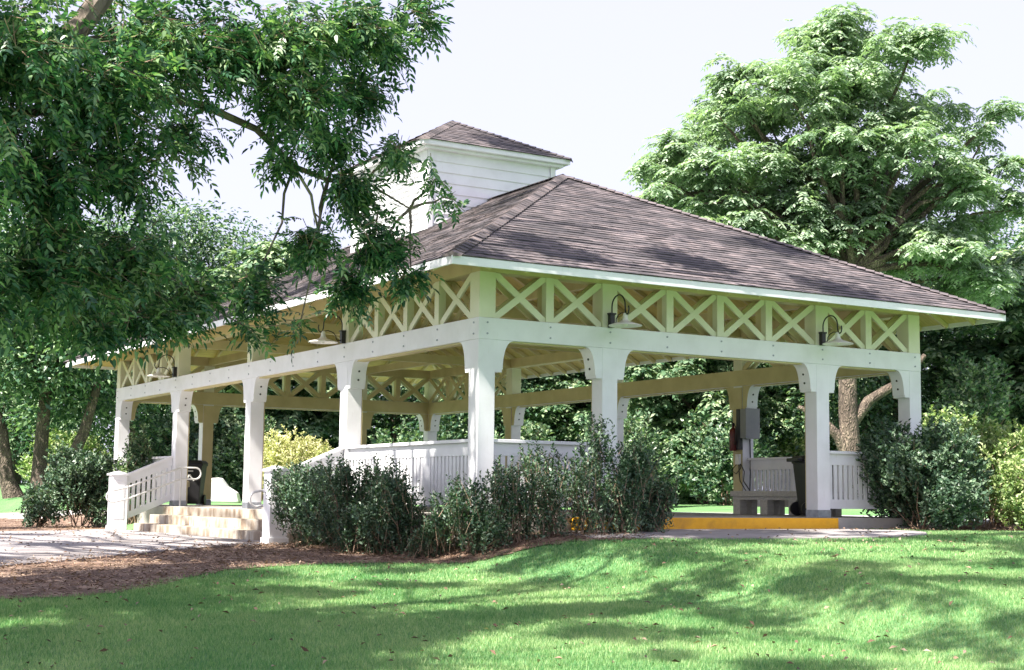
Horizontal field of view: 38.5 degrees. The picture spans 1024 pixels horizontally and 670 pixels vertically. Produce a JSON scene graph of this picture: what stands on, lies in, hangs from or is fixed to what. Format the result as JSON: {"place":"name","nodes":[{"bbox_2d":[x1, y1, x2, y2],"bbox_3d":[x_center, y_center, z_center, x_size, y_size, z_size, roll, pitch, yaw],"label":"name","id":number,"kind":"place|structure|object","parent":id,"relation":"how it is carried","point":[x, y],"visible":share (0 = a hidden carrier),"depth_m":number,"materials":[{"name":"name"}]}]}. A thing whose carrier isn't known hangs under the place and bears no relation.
{"place":"outdoors","nodes":[
{"label":"outdoors","id":0,"kind":"place"},
{"bbox_2d":[0,529,267,566],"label":"path","id":1,"kind":"structure","parent":0,"point":[41,547],"depth_m":22.19,"materials":[{"name":"concrete"}]},
{"bbox_2d":[186,481,189,505],"bbox_3d":[-7.397,3.542,32.875,0.336,0.550,0.336,4,-7,-31],"label":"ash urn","id":2,"kind":"object","parent":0,"point":[188,483],"visible":0.19,"depth_m":32.84,"materials":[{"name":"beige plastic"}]},
{"bbox_2d":[211,478,240,502],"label":"standing stone","id":3,"kind":"object","parent":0,"point":[222,491],"visible":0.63,"depth_m":45.15,"materials":[{"name":"white stone"}]},
{"bbox_2d":[0,483,1023,669],"bbox_3d":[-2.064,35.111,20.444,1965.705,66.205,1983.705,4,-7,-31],"label":"ground","id":4,"kind":"structure","parent":0,"point":[9,505],"depth_m":13.48,"materials":[{"name":"green plant"}]},
{"bbox_2d":[0,510,80,518],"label":"lawn kerb","id":5,"kind":"structure","parent":4,"relation":"on","point":[10,515],"depth_m":37.90,"materials":[{"name":"concrete"}]},
{"bbox_2d":[0,514,106,530],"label":"mulch bed","id":6,"kind":"object","parent":4,"relation":"on","point":[19,524],"visible":0.3,"depth_m":34.16,"materials":[{"name":"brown wood"}]},
{"bbox_2d":[12,479,59,526],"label":"round shrub","id":7,"kind":"object","parent":6,"relation":"on","point":[31,515],"visible":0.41,"depth_m":33.13,"materials":[{"name":"green plant"}]},
{"bbox_2d":[31,440,121,527],"bbox_3d":[-9.640,3.446,32.816,2.124,2.128,1.956,4,-7,-31],"label":"round shrub","id":8,"kind":"object","parent":6,"relation":"on","point":[83,484],"visible":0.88,"depth_m":32.37,"materials":[{"name":"green plant"}]},
{"bbox_2d":[0,218,113,483],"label":"broadleaf tree","id":9,"kind":"object","parent":4,"relation":"on","point":[15,441],"visible":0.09,"depth_m":61.67,"materials":[{"name":"green plant"}]},
{"bbox_2d":[15,427,112,481],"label":"understorey shrub","id":10,"kind":"object","parent":4,"relation":"on","point":[68,440],"visible":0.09,"depth_m":54.25,"materials":[{"name":"green plant"}]},
{"bbox_2d":[0,203,179,498],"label":"multi stem tree","id":11,"kind":"object","parent":4,"relation":"on","point":[45,378],"visible":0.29,"depth_m":45.60,"materials":[{"name":"green plant"}]},
{"bbox_2d":[98,422,153,523],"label":"round shrub","id":12,"kind":"object","parent":4,"relation":"on","point":[139,457],"visible":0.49,"depth_m":32.41,"materials":[{"name":"green plant"}]},
{"bbox_2d":[3,190,259,485],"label":"broadleaf tree","id":13,"kind":"object","parent":4,"relation":"on","point":[199,225],"visible":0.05,"depth_m":56.65,"materials":[{"name":"green plant"}]},
{"bbox_2d":[132,404,221,477],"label":"understorey shrub","id":14,"kind":"object","parent":4,"relation":"on","point":[162,428],"visible":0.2,"depth_m":49.02,"materials":[{"name":"green plant"}]},
{"bbox_2d":[100,209,301,486],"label":"broadleaf tree","id":15,"kind":"object","parent":4,"relation":"on","point":[214,264],"visible":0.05,"depth_m":59.11,"materials":[{"name":"green plant"}]},
{"bbox_2d":[0,0,470,375],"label":"pecan tree","id":16,"kind":"object","parent":4,"relation":"on","point":[100,98],"visible":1,"depth_m":11.60,"materials":[{"name":"green plant"}]},
{"bbox_2d":[212,414,282,498],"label":"understorey shrub","id":17,"kind":"object","parent":4,"relation":"on","point":[228,460],"visible":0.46,"depth_m":48.90,"materials":[{"name":"green plant"}]},
{"bbox_2d":[159,238,382,496],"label":"broadleaf tree","id":18,"kind":"object","parent":4,"relation":"on","point":[325,424],"visible":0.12,"depth_m":52.23,"materials":[{"name":"green plant"}]},
{"bbox_2d":[262,424,335,488],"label":"round shrub","id":19,"kind":"object","parent":4,"relation":"on","point":[281,454],"visible":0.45,"depth_m":45.05,"materials":[{"name":"yellow plant"}]},
{"bbox_2d":[0,532,641,598],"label":"mulch bed","id":20,"kind":"object","parent":4,"relation":"on","point":[11,590],"visible":0.42,"depth_m":18.57,"materials":[{"name":"brown wood"}]},
{"bbox_2d":[264,460,355,546],"bbox_3d":[-3.083,2.715,22.378,1.767,1.632,1.407,-4,-8,35],"label":"evergreen shrub","id":21,"kind":"object","parent":20,"relation":"on","point":[284,491],"visible":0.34,"depth_m":22.16,"materials":[{"name":"green plant"}]},
{"bbox_2d":[293,452,396,548],"bbox_3d":[-2.428,2.577,21.311,1.773,1.753,1.175,4,-7,-31],"label":"evergreen shrub","id":22,"kind":"object","parent":20,"relation":"on","point":[344,476],"visible":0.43,"depth_m":21.11,"materials":[{"name":"green plant"}]},
{"bbox_2d":[320,494,379,553],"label":"evergreen shrub","id":23,"kind":"object","parent":20,"relation":"on","point":[347,539],"visible":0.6,"depth_m":20.47,"materials":[{"name":"green plant"}]},
{"bbox_2d":[339,453,414,549],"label":"evergreen shrub","id":24,"kind":"object","parent":20,"relation":"on","point":[363,495],"visible":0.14,"depth_m":20.99,"materials":[{"name":"green plant"}]},
{"bbox_2d":[344,455,426,554],"bbox_3d":[-1.730,2.534,20.433,1.209,1.720,1.231,-1,-6,13],"label":"evergreen shrub","id":25,"kind":"object","parent":20,"relation":"on","point":[387,518],"visible":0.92,"depth_m":20.25,"materials":[{"name":"green plant"}]},
{"bbox_2d":[400,508,459,559],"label":"evergreen shrub","id":26,"kind":"object","parent":20,"relation":"on","point":[425,545],"visible":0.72,"depth_m":19.63,"materials":[{"name":"green plant"}]},
{"bbox_2d":[427,465,525,560],"bbox_3d":[-0.477,2.446,19.475,1.376,1.424,1.265,4,-7,-31],"label":"evergreen shrub","id":27,"kind":"object","parent":20,"relation":"on","point":[457,504],"visible":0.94,"depth_m":19.26,"materials":[{"name":"green plant"}]},
{"bbox_2d":[485,453,549,545],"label":"evergreen shrub","id":28,"kind":"object","parent":20,"relation":"on","point":[516,514],"visible":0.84,"depth_m":19.40,"materials":[{"name":"green plant"}]},
{"bbox_2d":[503,437,590,540],"bbox_3d":[0.403,2.166,19.886,1.136,1.583,1.429,4,-7,-31],"label":"evergreen shrub","id":29,"kind":"object","parent":20,"relation":"on","point":[549,500],"visible":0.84,"depth_m":19.64,"materials":[{"name":"green plant"}]},
{"bbox_2d":[560,445,620,534],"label":"evergreen shrub","id":30,"kind":"object","parent":20,"relation":"on","point":[598,509],"visible":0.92,"depth_m":19.79,"materials":[{"name":"green plant"}]},
{"bbox_2d":[295,236,501,450],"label":"broadleaf tree","id":31,"kind":"object","parent":4,"relation":"on","point":[384,419],"visible":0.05,"depth_m":58.64,"materials":[{"name":"green plant"}]},
{"bbox_2d":[368,420,451,443],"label":"understorey shrub","id":32,"kind":"object","parent":4,"relation":"on","point":[415,437],"visible":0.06,"depth_m":49.95,"materials":[{"name":"green plant"}]},
{"bbox_2d":[2,365,932,490],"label":"woodland","id":33,"kind":"object","parent":4,"relation":"on","point":[222,429],"depth_m":77.23,"materials":[{"name":"green plant"}]},
{"bbox_2d":[374,375,589,463],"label":"broadleaf tree","id":34,"kind":"object","parent":4,"relation":"on","point":[450,428],"visible":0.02,"depth_m":52.84,"materials":[{"name":"green plant"}]},
{"bbox_2d":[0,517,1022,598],"bbox_3d":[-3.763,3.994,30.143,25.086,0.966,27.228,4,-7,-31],"label":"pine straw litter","id":35,"kind":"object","parent":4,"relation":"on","point":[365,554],"visible":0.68,"depth_m":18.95,"materials":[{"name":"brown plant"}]},
{"bbox_2d":[1,527,1023,669],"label":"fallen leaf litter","id":36,"kind":"object","parent":4,"relation":"on","point":[538,660],"visible":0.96,"depth_m":15.13,"materials":[{"name":"plant"}]},
{"bbox_2d":[494,418,558,485],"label":"understorey shrub","id":37,"kind":"object","parent":4,"relation":"on","point":[528,431],"visible":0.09,"depth_m":47.08,"materials":[{"name":"green plant"}]},
{"bbox_2d":[63,120,1005,546],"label":"pavilion","id":38,"kind":"structure","parent":4,"relation":"on","point":[535,260],"depth_m":24.11,"materials":[{"name":"wood"}]},
{"bbox_2d":[147,354,176,376],"bbox_3d":[-7.476,0.656,31.356,0.626,0.494,0.487,4,-7,-31],"label":"wall lamp","id":39,"kind":"object","parent":38,"relation":"attached to","point":[158,373],"visible":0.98,"depth_m":31.37,"materials":[{"name":"white metal"}]},
{"bbox_2d":[187,460,207,504],"bbox_3d":[-7.381,3.409,33.883,0.608,1.024,0.754,1,-6,0],"label":"wheeled bin","id":40,"kind":"object","parent":38,"relation":"on","point":[196,492],"visible":0.58,"depth_m":33.59,"materials":[{"name":"black plastic"}]},
{"bbox_2d":[308,314,345,343],"bbox_3d":[-3.024,-0.105,24.031,0.626,0.494,0.487,4,-7,-31],"label":"wall lamp","id":41,"kind":"object","parent":38,"relation":"attached to","point":[322,339],"visible":0.92,"depth_m":24.09,"materials":[{"name":"white metal"}]},
{"bbox_2d":[607,294,641,327],"bbox_3d":[1.603,-0.357,21.282,0.487,0.494,0.626,4,-7,-31],"label":"wall lamp","id":42,"kind":"object","parent":38,"relation":"attached to","point":[624,322],"visible":1,"depth_m":21.31,"materials":[{"name":"white metal"}]},
{"bbox_2d":[729,421,735,450],"bbox_3d":[4.266,1.941,28.255,0.168,0.580,0.233,-3,-7,28],"label":"fire extinguisher","id":43,"kind":"object","parent":38,"relation":"attached to","point":[732,439],"visible":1,"depth_m":28.20,"materials":[{"name":"red metal"}]},
{"bbox_2d":[736,409,742,449],"bbox_3d":[4.368,1.815,28.196,0.080,0.780,0.100,4,-7,-31],"label":"breaker panel","id":44,"kind":"object","parent":38,"relation":"attached to","point":[739,443],"visible":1,"depth_m":28.16,"materials":[{"name":"black metal"}]},
{"bbox_2d":[731,454,749,490],"bbox_3d":[4.387,2.609,27.893,0.153,0.704,0.740,2,-7,-16],"label":"electrical conduit and cables","id":45,"kind":"object","parent":38,"relation":"attached to","point":[738,459],"visible":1,"depth_m":28.14,"materials":[{"name":"grey metal"}]},
{"bbox_2d":[740,408,759,490],"bbox_3d":[4.548,2.353,28.087,0.350,1.890,0.203,4,-7,-31],"label":"electrical box","id":46,"kind":"object","parent":38,"relation":"attached to","point":[749,423],"visible":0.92,"depth_m":28.09,"materials":[{"name":"grey metal"}]},
{"bbox_2d":[745,408,759,438],"bbox_3d":[4.602,1.694,28.083,0.350,0.580,0.023,4,-7,-31],"label":"door","id":47,"kind":"structure","parent":46,"relation":"in","point":[752,415],"depth_m":28.07,"materials":[{"name":"grey metal"}]},
{"bbox_2d":[730,491,841,515],"bbox_3d":[4.933,3.025,26.414,0.480,0.426,2.550,4,-7,-31],"label":"bench","id":48,"kind":"object","parent":38,"relation":"on","point":[772,502],"visible":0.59,"depth_m":26.68,"materials":[{"name":"grey concrete"}]},
{"bbox_2d":[786,455,832,515],"bbox_3d":[5.185,2.601,25.307,0.754,1.024,0.608,2,-6,-11],"label":"wheeled bin","id":49,"kind":"object","parent":38,"relation":"on","point":[799,506],"visible":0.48,"depth_m":25.28,"materials":[{"name":"black plastic"}]},
{"bbox_2d":[819,315,853,345],"bbox_3d":[5.146,-0.082,23.407,0.487,0.494,0.626,4,-7,-31],"label":"wall lamp","id":50,"kind":"object","parent":38,"relation":"attached to","point":[837,341],"visible":1,"depth_m":23.46,"materials":[{"name":"white metal"}]},
{"bbox_2d":[494,364,678,493],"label":"broadleaf tree","id":51,"kind":"object","parent":4,"relation":"on","point":[579,379],"visible":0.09,"depth_m":52.51,"materials":[{"name":"green plant"}]},
{"bbox_2d":[574,410,661,533],"bbox_3d":[1.450,2.107,20.292,1.273,2.144,0.926,4,-7,-31],"label":"evergreen shrub","id":52,"kind":"object","parent":4,"relation":"on","point":[633,469],"visible":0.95,"depth_m":20.21,"materials":[{"name":"green plant"}]},
{"bbox_2d":[576,408,681,497],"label":"understorey shrub","id":53,"kind":"object","parent":4,"relation":"on","point":[637,428],"visible":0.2,"depth_m":44.33,"materials":[{"name":"green plant"}]},
{"bbox_2d":[636,467,680,532],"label":"evergreen shrub","id":54,"kind":"object","parent":4,"relation":"on","point":[656,514],"visible":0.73,"depth_m":20.65,"materials":[{"name":"green plant"}]},
{"bbox_2d":[624,358,790,503],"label":"broadleaf tree","id":55,"kind":"object","parent":4,"relation":"on","point":[667,411],"visible":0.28,"depth_m":48.49,"materials":[{"name":"green plant"}]},
{"bbox_2d":[670,395,789,504],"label":"understorey shrub","id":56,"kind":"object","parent":4,"relation":"on","point":[716,456],"visible":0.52,"depth_m":46.03,"materials":[{"name":"green plant"}]},
{"bbox_2d":[548,529,926,539],"bbox_3d":[3.692,2.855,20.720,6.050,0.168,2.710,4,-7,-31],"label":"concrete pad","id":57,"kind":"object","parent":4,"relation":"on","point":[766,533],"visible":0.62,"depth_m":20.32,"materials":[{"name":"grey concrete"}]},
{"bbox_2d":[758,436,836,480],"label":"understorey shrub","id":58,"kind":"object","parent":4,"relation":"on","point":[786,450],"visible":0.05,"depth_m":48.82,"materials":[{"name":"green plant"}]},
{"bbox_2d":[720,369,890,485],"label":"broadleaf tree","id":59,"kind":"object","parent":4,"relation":"on","point":[784,395],"visible":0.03,"depth_m":56.14,"materials":[{"name":"green plant"}]},
{"bbox_2d":[620,1,1023,451],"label":"feathery tree","id":60,"kind":"object","parent":4,"relation":"on","point":[834,191],"visible":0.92,"depth_m":40.83,"materials":[{"name":"green plant"}]},
{"bbox_2d":[759,219,1022,456],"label":"broadleaf tree","id":61,"kind":"object","parent":4,"relation":"on","point":[868,388],"visible":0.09,"depth_m":47.81,"materials":[{"name":"green plant"}]},
{"bbox_2d":[887,203,1023,425],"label":"broadleaf tree","id":62,"kind":"object","parent":4,"relation":"on","point":[1006,240],"visible":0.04,"depth_m":56.08,"materials":[{"name":"green plant"}]},
{"bbox_2d":[915,523,1023,531],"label":"mulch bed","id":63,"kind":"object","parent":4,"relation":"on","point":[988,528],"visible":0.06,"depth_m":24.96,"materials":[{"name":"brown wood"}]},
{"bbox_2d":[852,415,993,530],"bbox_3d":[6.589,2.309,23.633,2.046,2.029,2.493,4,-7,-31],"label":"round shrub","id":64,"kind":"object","parent":63,"relation":"on","point":[910,477],"visible":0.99,"depth_m":23.27,"materials":[{"name":"green plant"}]},
{"bbox_2d":[921,404,1023,523],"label":"round shrub","id":65,"kind":"object","parent":63,"relation":"on","point":[944,414],"visible":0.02,"depth_m":27.52,"materials":[{"name":"green plant"}]},
{"bbox_2d":[926,416,1023,529],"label":"round shrub","id":66,"kind":"object","parent":63,"relation":"on","point":[987,446],"visible":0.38,"depth_m":24.77,"materials":[{"name":"green plant"}]},
{"bbox_2d":[979,484,1013,527],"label":"round shrub","id":67,"kind":"object","parent":63,"relation":"on","point":[1002,524],"visible":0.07,"depth_m":25.49,"materials":[{"name":"green plant"}]},
{"bbox_2d":[986,446,1023,530],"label":"round shrub","id":68,"kind":"object","parent":63,"relation":"on","point":[1014,484],"visible":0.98,"depth_m":23.34,"materials":[{"name":"green plant"}]},
{"bbox_2d":[921,350,1019,444],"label":"understorey shrub","id":69,"kind":"object","parent":4,"relation":"on","point":[976,389],"visible":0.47,"depth_m":42.42,"materials":[{"name":"green plant"}]},
{"bbox_2d":[920,226,1023,433],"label":"broadleaf tree","id":70,"kind":"object","parent":4,"relation":"on","point":[1013,353],"visible":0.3,"depth_m":45.91,"materials":[{"name":"green plant"}]},
{"bbox_2d":[999,390,1023,437],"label":"understorey shrub","id":71,"kind":"object","parent":4,"relation":"on","point":[1020,409],"visible":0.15,"depth_m":44.45,"materials":[{"name":"green plant"}]},
{"bbox_2d":[0,0,1023,491],"label":"sky","id":72,"kind":"structure","parent":0,"point":[585,82],"materials":[{"name":"white"}]},
{"bbox_2d":[698,512,993,524],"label":"path","id":73,"kind":"structure","parent":0,"point":[874,516],"depth_m":32.09,"materials":[{"name":"concrete"}]}
]}

